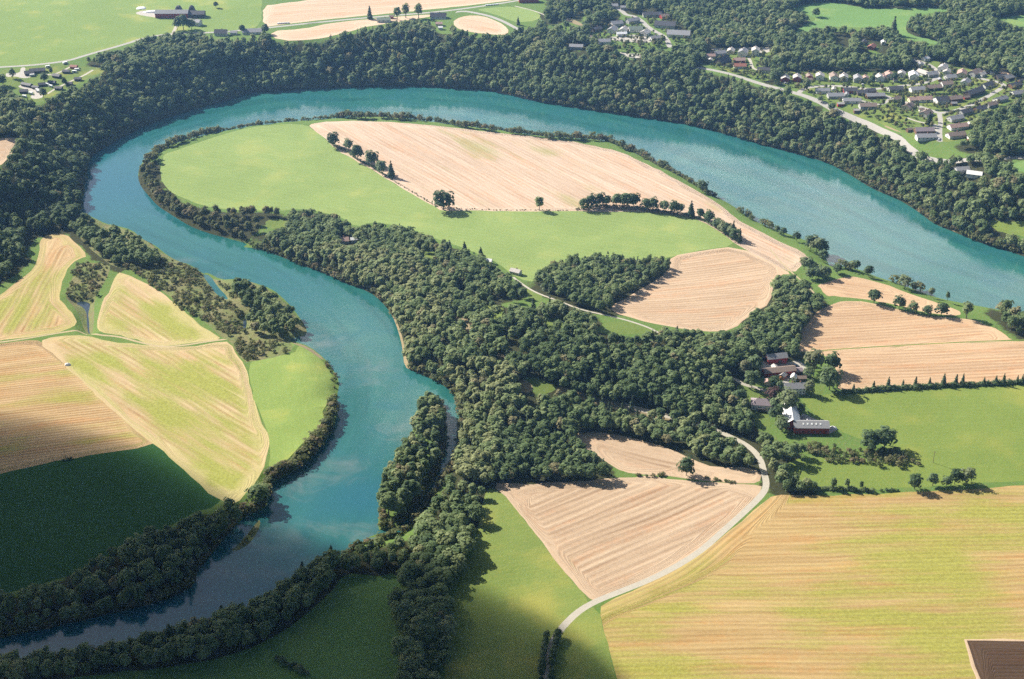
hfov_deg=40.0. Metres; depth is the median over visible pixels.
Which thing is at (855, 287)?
stubble field
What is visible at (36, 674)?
spruce tree
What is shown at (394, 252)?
forest
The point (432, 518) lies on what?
broadleaf tree
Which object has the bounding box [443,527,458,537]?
broadleaf tree
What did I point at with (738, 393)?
broadleaf tree
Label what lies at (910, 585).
hay field
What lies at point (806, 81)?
broadleaf tree
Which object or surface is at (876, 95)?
house
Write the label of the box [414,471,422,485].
broadleaf tree
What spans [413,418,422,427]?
broadleaf tree
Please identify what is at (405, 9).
broadleaf tree
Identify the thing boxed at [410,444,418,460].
broadleaf tree
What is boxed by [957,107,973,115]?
house
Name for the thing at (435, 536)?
broadleaf tree
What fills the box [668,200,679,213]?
broadleaf tree
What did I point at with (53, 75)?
cabin
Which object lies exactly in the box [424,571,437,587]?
broadleaf tree
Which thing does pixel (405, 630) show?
broadleaf tree
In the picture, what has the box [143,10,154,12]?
silage clamp
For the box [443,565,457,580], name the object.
broadleaf tree
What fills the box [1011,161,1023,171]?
meadow
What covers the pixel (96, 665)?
spruce tree
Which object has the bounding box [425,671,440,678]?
broadleaf tree
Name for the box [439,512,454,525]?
broadleaf tree
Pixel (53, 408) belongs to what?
stubble field
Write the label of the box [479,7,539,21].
meadow
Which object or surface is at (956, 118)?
house
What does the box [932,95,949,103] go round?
house
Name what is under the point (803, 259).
broadleaf tree
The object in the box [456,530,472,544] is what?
broadleaf tree
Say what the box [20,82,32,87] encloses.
cabin
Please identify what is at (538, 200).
broadleaf tree
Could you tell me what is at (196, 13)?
barn
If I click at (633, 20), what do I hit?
house
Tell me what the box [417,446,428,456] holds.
broadleaf tree
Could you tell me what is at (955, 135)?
house
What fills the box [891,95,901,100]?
house
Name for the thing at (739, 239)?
spruce tree
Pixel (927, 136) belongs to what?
house
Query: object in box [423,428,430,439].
broadleaf tree
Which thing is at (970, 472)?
broadleaf tree
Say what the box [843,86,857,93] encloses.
house
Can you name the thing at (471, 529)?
broadleaf tree
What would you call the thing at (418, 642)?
broadleaf tree
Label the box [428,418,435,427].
broadleaf tree
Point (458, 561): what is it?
broadleaf tree
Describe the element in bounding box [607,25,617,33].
house
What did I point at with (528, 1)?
barn
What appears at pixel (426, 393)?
broadleaf tree
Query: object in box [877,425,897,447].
broadleaf tree
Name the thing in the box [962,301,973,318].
broadleaf tree
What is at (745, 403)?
broadleaf tree
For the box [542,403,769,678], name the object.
road
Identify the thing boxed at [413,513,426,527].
broadleaf tree
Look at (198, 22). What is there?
house
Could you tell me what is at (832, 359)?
broadleaf tree
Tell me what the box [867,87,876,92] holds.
house
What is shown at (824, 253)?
broadleaf tree
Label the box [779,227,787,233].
broadleaf tree
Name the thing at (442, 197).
broadleaf tree
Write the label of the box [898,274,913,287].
broadleaf tree
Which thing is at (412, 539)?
broadleaf tree
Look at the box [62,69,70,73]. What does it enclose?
cabin
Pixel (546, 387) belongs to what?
lawn ground
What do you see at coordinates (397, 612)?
broadleaf tree
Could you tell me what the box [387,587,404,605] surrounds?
broadleaf tree
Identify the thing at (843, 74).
house
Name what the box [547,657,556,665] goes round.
broadleaf tree
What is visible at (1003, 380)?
spruce tree
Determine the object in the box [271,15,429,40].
stubble field
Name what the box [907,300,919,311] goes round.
broadleaf tree
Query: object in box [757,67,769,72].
house
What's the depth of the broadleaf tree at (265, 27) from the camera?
1753.07 m
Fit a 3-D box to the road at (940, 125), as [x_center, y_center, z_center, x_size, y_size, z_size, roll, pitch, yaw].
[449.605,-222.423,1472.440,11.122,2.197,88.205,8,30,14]
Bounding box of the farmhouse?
[783,381,806,394]
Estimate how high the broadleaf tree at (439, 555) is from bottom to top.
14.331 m
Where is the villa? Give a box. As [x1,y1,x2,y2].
[751,396,771,411]
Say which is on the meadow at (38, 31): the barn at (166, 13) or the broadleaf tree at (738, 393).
the barn at (166, 13)
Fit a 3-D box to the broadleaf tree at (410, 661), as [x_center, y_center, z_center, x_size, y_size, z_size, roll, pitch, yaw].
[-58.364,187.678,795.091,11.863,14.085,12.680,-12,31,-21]
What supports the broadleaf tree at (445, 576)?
on the ground at (32, 240)
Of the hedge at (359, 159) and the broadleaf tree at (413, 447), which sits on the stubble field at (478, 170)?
the hedge at (359, 159)
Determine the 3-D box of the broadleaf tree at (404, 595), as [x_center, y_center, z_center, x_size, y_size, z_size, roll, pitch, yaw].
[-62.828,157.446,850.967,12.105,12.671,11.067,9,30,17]
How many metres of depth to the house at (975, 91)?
1547.80 m
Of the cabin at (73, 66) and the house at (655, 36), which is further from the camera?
the house at (655, 36)
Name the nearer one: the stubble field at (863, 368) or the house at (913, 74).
the stubble field at (863, 368)
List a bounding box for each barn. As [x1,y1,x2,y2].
[154,10,187,17]
[188,10,205,17]
[519,0,538,2]
[761,363,803,376]
[764,352,787,363]
[782,403,829,433]
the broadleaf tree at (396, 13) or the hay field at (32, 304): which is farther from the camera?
the broadleaf tree at (396, 13)
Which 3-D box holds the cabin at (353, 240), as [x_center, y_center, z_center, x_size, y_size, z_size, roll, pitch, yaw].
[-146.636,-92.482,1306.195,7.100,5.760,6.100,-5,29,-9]
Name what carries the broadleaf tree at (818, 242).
on the ground at (32, 240)
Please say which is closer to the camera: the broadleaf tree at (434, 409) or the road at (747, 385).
the broadleaf tree at (434, 409)
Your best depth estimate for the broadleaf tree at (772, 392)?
1054.65 m
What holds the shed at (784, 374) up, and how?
on the ground at (32, 240)
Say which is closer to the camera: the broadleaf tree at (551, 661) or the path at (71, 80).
the broadleaf tree at (551, 661)
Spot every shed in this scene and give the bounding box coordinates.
[764,377,770,385]
[778,372,787,378]
[796,375,806,380]
[953,166,970,173]
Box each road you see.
[0,0,518,67]
[456,11,517,29]
[512,277,658,332]
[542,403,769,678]
[617,7,671,46]
[692,67,1023,162]
[731,377,778,401]
[796,59,939,94]
[862,96,890,104]
[864,77,1005,113]
[937,112,942,141]
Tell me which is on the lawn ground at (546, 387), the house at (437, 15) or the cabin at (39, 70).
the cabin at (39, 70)
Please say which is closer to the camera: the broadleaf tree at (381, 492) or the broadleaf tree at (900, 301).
the broadleaf tree at (381, 492)
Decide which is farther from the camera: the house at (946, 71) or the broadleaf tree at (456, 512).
the house at (946, 71)
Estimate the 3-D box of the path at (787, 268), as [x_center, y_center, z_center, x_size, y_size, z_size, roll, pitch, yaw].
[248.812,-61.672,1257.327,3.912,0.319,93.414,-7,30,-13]
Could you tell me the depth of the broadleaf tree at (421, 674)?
783.65 m
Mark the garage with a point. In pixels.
(233, 32)
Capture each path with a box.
[0,330,226,346]
[48,70,92,93]
[748,57,756,69]
[770,249,814,292]
[800,339,1023,352]
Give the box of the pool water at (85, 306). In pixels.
[77,302,246,333]
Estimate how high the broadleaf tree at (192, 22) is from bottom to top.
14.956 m
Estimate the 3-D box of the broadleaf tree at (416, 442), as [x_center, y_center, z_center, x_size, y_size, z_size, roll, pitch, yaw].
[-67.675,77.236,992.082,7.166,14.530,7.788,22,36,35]
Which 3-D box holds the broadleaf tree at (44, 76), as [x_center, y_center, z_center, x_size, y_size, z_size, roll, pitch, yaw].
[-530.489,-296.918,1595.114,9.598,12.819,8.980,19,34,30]
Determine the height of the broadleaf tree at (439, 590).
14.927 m
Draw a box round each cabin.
[19,89,28,93]
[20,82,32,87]
[24,70,33,75]
[29,67,44,72]
[47,80,55,84]
[51,73,61,77]
[54,86,62,89]
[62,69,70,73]
[69,65,78,68]
[74,77,81,80]
[350,237,357,242]
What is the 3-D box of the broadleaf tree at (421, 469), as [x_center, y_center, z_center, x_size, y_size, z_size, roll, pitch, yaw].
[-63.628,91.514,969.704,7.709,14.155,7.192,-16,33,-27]
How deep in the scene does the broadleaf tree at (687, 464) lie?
969.00 m
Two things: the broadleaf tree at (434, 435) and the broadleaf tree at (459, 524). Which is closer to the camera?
the broadleaf tree at (459, 524)
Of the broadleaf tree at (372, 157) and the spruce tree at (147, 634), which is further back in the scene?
the broadleaf tree at (372, 157)
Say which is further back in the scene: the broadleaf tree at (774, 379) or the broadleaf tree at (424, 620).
the broadleaf tree at (774, 379)
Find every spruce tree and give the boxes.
[27,656,42,678]
[88,646,100,668]
[108,642,115,656]
[142,631,153,648]
[166,623,173,642]
[367,6,372,18]
[387,160,394,177]
[687,201,694,217]
[737,228,741,242]
[891,16,896,31]
[899,95,905,107]
[927,112,931,124]
[940,374,946,386]
[1001,373,1005,384]
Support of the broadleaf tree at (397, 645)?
on the ground at (32, 240)
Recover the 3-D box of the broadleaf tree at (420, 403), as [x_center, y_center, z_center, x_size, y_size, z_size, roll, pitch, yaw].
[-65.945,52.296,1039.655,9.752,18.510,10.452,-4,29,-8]
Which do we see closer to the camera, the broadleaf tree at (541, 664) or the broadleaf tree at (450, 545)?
the broadleaf tree at (541, 664)
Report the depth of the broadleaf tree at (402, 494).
937.33 m
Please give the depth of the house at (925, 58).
1653.43 m
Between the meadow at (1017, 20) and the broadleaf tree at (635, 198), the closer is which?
the broadleaf tree at (635, 198)
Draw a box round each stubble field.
[0,138,15,164]
[0,340,152,473]
[263,0,508,25]
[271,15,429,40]
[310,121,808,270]
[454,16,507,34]
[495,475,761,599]
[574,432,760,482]
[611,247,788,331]
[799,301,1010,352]
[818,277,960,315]
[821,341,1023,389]
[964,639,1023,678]
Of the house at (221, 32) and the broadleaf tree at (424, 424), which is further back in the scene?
the house at (221, 32)
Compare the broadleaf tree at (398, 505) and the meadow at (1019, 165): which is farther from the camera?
the meadow at (1019, 165)
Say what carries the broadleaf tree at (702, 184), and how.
on the ground at (32, 240)
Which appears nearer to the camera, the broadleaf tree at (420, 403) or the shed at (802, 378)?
the broadleaf tree at (420, 403)
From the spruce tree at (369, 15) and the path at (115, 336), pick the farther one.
the spruce tree at (369, 15)
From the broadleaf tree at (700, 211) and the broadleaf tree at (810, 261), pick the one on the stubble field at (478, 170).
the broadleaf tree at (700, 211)
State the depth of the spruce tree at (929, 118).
1473.80 m
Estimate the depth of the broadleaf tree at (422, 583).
858.41 m
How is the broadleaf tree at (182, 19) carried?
on the meadow at (38, 31)
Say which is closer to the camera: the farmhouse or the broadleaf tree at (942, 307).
the farmhouse
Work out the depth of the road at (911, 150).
1503.77 m
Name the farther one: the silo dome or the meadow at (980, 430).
the silo dome
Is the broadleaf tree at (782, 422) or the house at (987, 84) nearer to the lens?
the broadleaf tree at (782, 422)
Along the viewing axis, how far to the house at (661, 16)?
1810.95 m
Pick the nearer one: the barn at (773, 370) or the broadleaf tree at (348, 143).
the barn at (773, 370)
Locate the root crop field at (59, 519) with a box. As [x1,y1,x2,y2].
[0,444,219,592]
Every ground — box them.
[0,0,1023,678]
[0,49,1023,429]
[66,216,306,550]
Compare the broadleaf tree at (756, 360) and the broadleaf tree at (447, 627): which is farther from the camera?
the broadleaf tree at (756, 360)
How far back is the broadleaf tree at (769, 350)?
1108.94 m
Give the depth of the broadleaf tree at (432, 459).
982.69 m
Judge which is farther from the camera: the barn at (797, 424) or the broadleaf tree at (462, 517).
the barn at (797, 424)
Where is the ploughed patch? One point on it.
(998, 659)
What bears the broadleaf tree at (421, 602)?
on the ground at (32, 240)
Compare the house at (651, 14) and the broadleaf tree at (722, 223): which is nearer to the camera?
the broadleaf tree at (722, 223)
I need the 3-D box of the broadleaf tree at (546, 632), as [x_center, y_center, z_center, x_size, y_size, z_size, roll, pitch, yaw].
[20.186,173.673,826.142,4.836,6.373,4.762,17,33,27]
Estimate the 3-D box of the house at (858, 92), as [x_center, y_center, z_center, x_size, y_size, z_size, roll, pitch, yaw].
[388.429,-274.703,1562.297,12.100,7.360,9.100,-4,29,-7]
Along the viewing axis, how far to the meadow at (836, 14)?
1796.70 m
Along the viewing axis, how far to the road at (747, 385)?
1071.95 m
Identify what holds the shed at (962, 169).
on the ground at (32, 240)
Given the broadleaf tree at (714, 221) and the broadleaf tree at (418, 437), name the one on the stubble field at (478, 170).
the broadleaf tree at (714, 221)
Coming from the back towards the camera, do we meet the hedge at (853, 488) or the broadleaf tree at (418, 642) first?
the hedge at (853, 488)
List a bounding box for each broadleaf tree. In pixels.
[0,74,6,82]
[8,68,15,77]
[39,72,48,80]
[39,88,47,96]
[172,19,180,29]
[176,14,187,29]
[186,19,195,29]
[238,24,244,30]
[261,24,268,32]
[326,131,339,145]
[343,138,352,149]
[350,144,363,160]
[364,150,378,162]
[375,160,386,172]
[376,488,389,512]
[378,481,391,491]
[378,491,395,515]
[381,471,388,483]
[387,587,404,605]
[388,474,394,491]
[389,478,400,497]
[390,600,399,609]
[391,468,404,483]
[391,635,414,657]
[392,601,411,620]
[393,7,401,19]
[393,450,403,463]
[393,497,406,518]
[393,661,417,678]
[394,446,403,455]
[395,611,411,630]
[395,670,420,678]
[396,563,415,581]
[396,571,413,587]
[397,488,408,506]
[397,658,418,670]
[398,455,407,466]
[398,651,408,661]
[401,3,409,17]
[401,465,410,479]
[401,480,415,502]
[401,589,412,601]
[401,598,412,609]
[401,621,413,636]
[402,439,410,450]
[402,650,424,667]
[403,645,425,659]
[404,446,412,456]
[404,628,419,639]
[405,472,416,481]
[405,491,412,507]
[405,560,415,565]
[405,581,417,590]
[406,607,417,617]
[407,455,414,462]
[407,461,416,473]
[407,588,421,602]
[407,608,429,629]
[408,534,420,550]
[408,562,425,579]
[409,415,421,428]
[409,436,415,444]
[409,480,421,501]
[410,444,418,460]
[410,551,423,561]
[410,595,432,610]
[410,611,430,636]
[411,441,420,457]
[412,539,422,547]
[412,669,430,678]
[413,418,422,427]
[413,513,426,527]
[413,521,432,535]
[413,544,425,553]
[413,640,425,649]
[414,3,421,17]
[414,424,423,434]
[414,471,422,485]
[415,410,425,420]
[415,449,425,461]
[416,399,427,410]
[416,433,425,441]
[416,463,425,476]
[416,514,436,524]
[416,559,427,566]
[416,588,432,597]
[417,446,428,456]
[417,533,435,543]
[417,578,429,589]
[417,666,427,673]
[419,437,427,447]
[419,550,434,563]
[420,419,429,431]
[420,458,429,475]
[420,563,436,574]
[420,659,432,673]
[421,406,429,416]
[421,540,438,552]
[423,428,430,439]
[424,391,434,396]
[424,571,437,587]
[425,412,437,424]
[425,519,441,534]
[425,598,453,619]
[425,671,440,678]
[427,395,442,409]
[428,404,441,414]
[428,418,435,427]
[428,442,436,451]
[428,614,443,631]
[428,656,442,674]
[429,456,435,465]
[429,557,439,566]
[429,583,448,595]
[430,425,438,430]
[430,430,440,442]
[430,447,440,459]
[430,566,441,582]
[432,189,454,209]
[432,609,445,619]
[433,530,441,541]
[433,545,449,555]
[434,595,457,614]
[435,408,446,430]
[435,413,444,430]
[435,553,445,561]
[435,556,452,567]
[436,529,455,545]
[436,568,454,587]
[436,614,457,637]
[436,650,452,666]
[437,636,451,647]
[437,636,451,651]
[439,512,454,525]
[442,547,458,563]
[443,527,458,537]
[443,533,456,548]
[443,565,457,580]
[445,517,458,529]
[450,554,466,571]
[451,543,467,556]
[452,509,464,515]
[452,521,464,530]
[452,526,460,538]
[454,513,469,526]
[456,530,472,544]
[456,536,475,551]
[459,525,471,536]
[464,524,476,537]
[468,504,485,521]
[534,196,543,209]
[537,656,547,665]
[537,660,546,669]
[537,668,544,674]
[540,645,547,653]
[540,650,546,655]
[542,630,549,637]
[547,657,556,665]
[547,673,555,678]
[548,653,556,661]
[549,648,556,655]
[552,631,560,639]
[552,636,560,642]
[553,627,562,634]
[579,197,589,207]
[586,193,597,207]
[595,192,605,203]
[603,195,611,203]
[611,193,620,206]
[619,194,626,203]
[623,193,632,206]
[629,193,640,204]
[639,198,650,207]
[648,196,658,208]
[658,200,669,208]
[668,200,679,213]
[676,455,694,474]
[677,203,684,212]
[697,179,708,191]
[697,208,704,216]
[703,209,714,220]
[712,217,719,224]
[717,220,726,230]
[722,223,732,232]
[729,228,741,238]
[732,389,746,402]
[739,360,753,374]
[741,398,750,407]
[744,370,760,386]
[747,354,763,370]
[764,386,781,398]
[767,344,771,353]
[768,375,779,385]
[768,401,783,420]
[770,398,779,406]
[774,415,789,431]
[775,381,782,387]
[775,386,800,407]
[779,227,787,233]
[790,342,799,359]
[792,231,801,240]
[797,403,805,412]
[799,256,807,266]
[802,77,810,86]
[802,256,814,269]
[803,348,824,370]
[803,366,814,376]
[803,379,814,392]
[804,234,817,248]
[805,268,814,277]
[809,235,823,252]
[810,262,818,268]
[812,7,819,14]
[813,267,821,278]
[816,238,829,250]
[818,249,828,259]
[818,264,824,276]
[819,365,843,389]
[822,266,831,275]
[824,351,841,368]
[828,103,835,109]
[831,478,836,485]
[833,264,843,271]
[844,478,849,485]
[855,260,860,268]
[860,429,883,448]
[863,265,874,273]
[867,289,882,302]
[870,75,877,83]
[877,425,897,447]
[890,73,898,78]
[892,295,906,306]
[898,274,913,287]
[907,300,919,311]
[908,473,923,488]
[922,304,932,314]
[926,472,939,485]
[928,287,935,293]
[934,302,949,314]
[941,475,952,485]
[950,468,962,484]
[960,467,976,482]
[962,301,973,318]
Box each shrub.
[277,655,286,662]
[293,663,303,673]
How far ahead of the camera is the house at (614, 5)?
1852.19 m
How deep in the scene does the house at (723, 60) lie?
1654.80 m
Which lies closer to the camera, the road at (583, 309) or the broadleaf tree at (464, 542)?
the broadleaf tree at (464, 542)
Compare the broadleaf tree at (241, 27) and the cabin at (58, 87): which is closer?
the cabin at (58, 87)
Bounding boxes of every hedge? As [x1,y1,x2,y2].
[334,144,393,177]
[576,204,677,213]
[677,211,736,240]
[785,485,875,492]
[833,378,1023,393]
[879,487,898,491]
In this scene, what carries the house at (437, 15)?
on the ground at (32, 240)
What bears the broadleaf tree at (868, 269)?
on the ground at (32, 240)
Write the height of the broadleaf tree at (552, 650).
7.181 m
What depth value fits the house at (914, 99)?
1535.45 m
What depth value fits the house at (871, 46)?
1691.09 m
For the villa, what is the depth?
1044.61 m
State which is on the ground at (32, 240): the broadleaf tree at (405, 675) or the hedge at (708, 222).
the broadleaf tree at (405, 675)
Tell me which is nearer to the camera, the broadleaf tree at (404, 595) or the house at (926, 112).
the broadleaf tree at (404, 595)
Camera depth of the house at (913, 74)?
1598.69 m
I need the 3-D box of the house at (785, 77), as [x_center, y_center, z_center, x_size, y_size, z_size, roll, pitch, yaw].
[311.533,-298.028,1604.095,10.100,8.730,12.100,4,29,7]
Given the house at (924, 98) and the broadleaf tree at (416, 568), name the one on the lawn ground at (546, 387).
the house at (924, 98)
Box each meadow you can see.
[0,0,261,65]
[69,573,400,678]
[160,124,733,280]
[249,346,335,465]
[445,488,587,678]
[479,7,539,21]
[554,608,615,678]
[787,385,1023,489]
[793,3,946,44]
[990,220,1023,236]
[997,15,1023,26]
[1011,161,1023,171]
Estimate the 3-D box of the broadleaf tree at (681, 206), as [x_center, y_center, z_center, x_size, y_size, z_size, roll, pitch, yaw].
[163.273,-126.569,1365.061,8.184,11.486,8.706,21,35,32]
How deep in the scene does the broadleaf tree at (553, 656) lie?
806.84 m
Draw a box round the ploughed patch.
[967,640,1023,678]
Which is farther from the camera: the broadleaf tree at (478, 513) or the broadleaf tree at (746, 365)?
the broadleaf tree at (746, 365)
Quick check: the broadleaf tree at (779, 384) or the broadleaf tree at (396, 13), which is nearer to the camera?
the broadleaf tree at (779, 384)
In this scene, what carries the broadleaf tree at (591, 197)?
on the stubble field at (478, 170)
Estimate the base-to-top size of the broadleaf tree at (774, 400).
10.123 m
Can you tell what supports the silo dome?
on the gravel yard at (644, 39)
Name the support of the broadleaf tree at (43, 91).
on the lawn ground at (546, 387)
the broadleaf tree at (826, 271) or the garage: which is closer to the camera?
the broadleaf tree at (826, 271)
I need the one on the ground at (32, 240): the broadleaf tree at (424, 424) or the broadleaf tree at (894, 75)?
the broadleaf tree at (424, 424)
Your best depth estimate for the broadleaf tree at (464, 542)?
887.78 m
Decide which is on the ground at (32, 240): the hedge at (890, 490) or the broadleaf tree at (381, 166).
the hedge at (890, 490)
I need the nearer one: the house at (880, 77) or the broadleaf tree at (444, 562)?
the broadleaf tree at (444, 562)
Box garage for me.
[230,31,237,34]
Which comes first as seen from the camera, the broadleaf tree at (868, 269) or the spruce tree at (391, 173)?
the broadleaf tree at (868, 269)
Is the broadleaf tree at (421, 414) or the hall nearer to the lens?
the broadleaf tree at (421, 414)
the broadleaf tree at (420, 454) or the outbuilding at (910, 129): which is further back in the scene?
the outbuilding at (910, 129)
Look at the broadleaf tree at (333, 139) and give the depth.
1512.94 m
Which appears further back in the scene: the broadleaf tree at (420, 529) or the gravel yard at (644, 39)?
the gravel yard at (644, 39)
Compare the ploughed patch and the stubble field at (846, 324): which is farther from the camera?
the stubble field at (846, 324)
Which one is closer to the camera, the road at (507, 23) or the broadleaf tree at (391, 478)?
the broadleaf tree at (391, 478)
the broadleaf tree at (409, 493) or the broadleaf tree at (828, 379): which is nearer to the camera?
the broadleaf tree at (409, 493)
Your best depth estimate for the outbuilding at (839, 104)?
1533.43 m
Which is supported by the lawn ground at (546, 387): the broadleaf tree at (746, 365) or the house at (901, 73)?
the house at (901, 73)
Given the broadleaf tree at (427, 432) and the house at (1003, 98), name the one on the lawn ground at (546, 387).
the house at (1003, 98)
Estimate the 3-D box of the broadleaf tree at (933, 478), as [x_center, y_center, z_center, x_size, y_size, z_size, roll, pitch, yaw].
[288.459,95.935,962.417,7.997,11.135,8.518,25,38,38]
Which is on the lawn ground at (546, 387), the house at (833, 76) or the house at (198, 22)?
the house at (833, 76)
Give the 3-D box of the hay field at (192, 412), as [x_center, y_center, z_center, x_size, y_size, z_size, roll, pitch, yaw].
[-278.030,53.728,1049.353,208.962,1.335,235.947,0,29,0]
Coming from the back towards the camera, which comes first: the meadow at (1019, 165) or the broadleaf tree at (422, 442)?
the meadow at (1019, 165)
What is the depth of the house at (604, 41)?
1721.27 m
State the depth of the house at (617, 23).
1781.92 m
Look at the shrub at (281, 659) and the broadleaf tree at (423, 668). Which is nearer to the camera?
the broadleaf tree at (423, 668)
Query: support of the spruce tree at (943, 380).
on the ground at (32, 240)
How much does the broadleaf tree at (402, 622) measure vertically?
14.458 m
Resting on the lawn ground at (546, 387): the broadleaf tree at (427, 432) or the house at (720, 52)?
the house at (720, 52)
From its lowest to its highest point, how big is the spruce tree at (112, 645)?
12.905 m
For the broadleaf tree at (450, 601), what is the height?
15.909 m
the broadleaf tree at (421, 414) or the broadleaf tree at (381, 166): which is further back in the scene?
the broadleaf tree at (381, 166)
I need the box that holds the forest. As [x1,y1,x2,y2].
[0,0,1023,678]
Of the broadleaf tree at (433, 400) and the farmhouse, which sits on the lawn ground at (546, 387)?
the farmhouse
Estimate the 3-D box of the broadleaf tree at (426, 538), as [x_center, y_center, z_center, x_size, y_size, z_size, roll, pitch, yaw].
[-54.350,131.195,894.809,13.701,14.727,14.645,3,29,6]
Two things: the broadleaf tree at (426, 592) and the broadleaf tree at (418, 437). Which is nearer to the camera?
the broadleaf tree at (426, 592)
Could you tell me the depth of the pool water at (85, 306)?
1199.71 m
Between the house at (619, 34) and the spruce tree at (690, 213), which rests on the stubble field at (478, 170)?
the spruce tree at (690, 213)
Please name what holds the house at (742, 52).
on the lawn ground at (546, 387)
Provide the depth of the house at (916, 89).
1562.63 m
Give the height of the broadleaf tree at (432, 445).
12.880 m
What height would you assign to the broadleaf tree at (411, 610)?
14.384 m
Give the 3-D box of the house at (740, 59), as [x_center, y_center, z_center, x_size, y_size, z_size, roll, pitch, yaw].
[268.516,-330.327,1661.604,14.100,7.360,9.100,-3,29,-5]
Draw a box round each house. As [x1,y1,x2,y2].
[185,18,202,25]
[214,28,227,35]
[341,236,348,243]
[377,17,390,22]
[430,12,446,18]
[509,268,522,275]
[569,43,582,49]
[591,25,602,32]
[598,38,610,44]
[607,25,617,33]
[609,20,623,26]
[611,3,617,8]
[616,31,626,36]
[619,25,628,31]
[620,5,626,9]
[625,17,640,23]
[628,25,642,32]
[639,28,650,35]
[642,11,661,17]
[649,35,660,40]
[654,20,675,28]
[659,13,668,18]
[666,29,690,37]
[706,53,715,58]
[713,55,731,65]
[714,49,726,56]
[727,47,734,53]
[733,56,745,62]
[734,63,746,68]
[737,47,748,56]
[751,46,759,55]
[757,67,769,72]
[781,74,789,81]
[793,73,801,81]
[805,73,812,77]
[815,71,824,79]
[815,87,830,93]
[826,92,844,98]
[829,71,838,80]
[839,72,848,81]
[842,97,861,103]
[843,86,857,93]
[853,73,862,82]
[856,89,867,95]
[858,102,877,109]
[865,92,885,98]
[867,43,876,49]
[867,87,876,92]
[875,73,884,81]
[884,70,892,78]
[887,85,903,92]
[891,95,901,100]
[898,70,905,77]
[901,102,914,109]
[907,96,918,102]
[908,70,918,79]
[908,85,925,92]
[913,126,934,133]
[914,132,937,140]
[916,68,928,75]
[917,95,932,102]
[918,108,933,117]
[921,56,929,61]
[925,83,942,90]
[926,70,938,77]
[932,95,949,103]
[937,63,948,71]
[940,80,953,86]
[943,68,950,74]
[943,73,957,80]
[945,130,966,138]
[946,114,964,122]
[947,122,968,130]
[949,94,963,102]
[957,68,967,77]
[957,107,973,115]
[960,77,971,85]
[963,86,985,97]
[966,170,982,178]
[967,68,982,77]
[972,104,987,111]
[978,71,986,77]
[979,81,994,88]
[984,100,998,107]
[992,95,1008,102]
[994,73,1006,79]
[1002,73,1015,80]
[1007,81,1023,88]
[1010,89,1023,96]
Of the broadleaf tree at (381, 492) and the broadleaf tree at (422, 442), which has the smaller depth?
the broadleaf tree at (381, 492)
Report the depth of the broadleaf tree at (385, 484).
942.91 m
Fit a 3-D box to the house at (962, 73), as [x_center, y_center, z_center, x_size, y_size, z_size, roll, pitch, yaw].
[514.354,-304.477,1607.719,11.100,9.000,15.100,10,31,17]
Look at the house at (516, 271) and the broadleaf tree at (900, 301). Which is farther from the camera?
the house at (516, 271)
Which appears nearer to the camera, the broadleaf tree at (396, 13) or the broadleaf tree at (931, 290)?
the broadleaf tree at (931, 290)
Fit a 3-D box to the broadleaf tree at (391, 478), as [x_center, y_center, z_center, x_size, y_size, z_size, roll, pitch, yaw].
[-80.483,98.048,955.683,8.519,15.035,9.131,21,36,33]
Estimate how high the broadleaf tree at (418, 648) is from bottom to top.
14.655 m
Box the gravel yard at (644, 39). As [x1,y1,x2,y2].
[6,11,937,433]
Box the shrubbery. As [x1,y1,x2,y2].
[0,15,1023,665]
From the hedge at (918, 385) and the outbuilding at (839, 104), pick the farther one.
the outbuilding at (839, 104)
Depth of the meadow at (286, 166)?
1381.88 m
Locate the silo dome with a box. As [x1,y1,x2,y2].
[175,5,182,9]
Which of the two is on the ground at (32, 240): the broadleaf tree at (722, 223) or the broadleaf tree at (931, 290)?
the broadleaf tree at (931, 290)
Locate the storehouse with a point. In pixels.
(794, 375)
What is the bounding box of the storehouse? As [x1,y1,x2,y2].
[790,372,797,380]
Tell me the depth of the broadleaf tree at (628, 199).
1372.82 m
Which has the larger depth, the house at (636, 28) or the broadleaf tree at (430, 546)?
the house at (636, 28)
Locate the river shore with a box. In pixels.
[291,90,954,369]
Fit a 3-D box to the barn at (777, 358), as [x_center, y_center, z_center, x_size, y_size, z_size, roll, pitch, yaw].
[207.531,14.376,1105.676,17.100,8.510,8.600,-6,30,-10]
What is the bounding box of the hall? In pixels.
[242,28,262,34]
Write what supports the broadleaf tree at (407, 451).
on the ground at (32, 240)
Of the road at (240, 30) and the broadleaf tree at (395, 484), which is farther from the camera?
the road at (240, 30)
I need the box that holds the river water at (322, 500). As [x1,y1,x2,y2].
[0,86,1023,668]
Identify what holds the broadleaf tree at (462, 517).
on the ground at (32, 240)
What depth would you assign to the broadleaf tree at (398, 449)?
990.80 m
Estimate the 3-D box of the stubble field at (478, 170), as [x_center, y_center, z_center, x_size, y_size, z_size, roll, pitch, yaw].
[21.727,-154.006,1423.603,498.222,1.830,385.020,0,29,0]
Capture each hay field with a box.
[0,234,85,339]
[42,335,268,502]
[97,273,219,345]
[600,485,1023,678]
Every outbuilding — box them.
[837,102,844,106]
[905,127,913,132]
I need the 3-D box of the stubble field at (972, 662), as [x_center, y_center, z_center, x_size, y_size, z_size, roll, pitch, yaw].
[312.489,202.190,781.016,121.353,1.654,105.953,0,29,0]

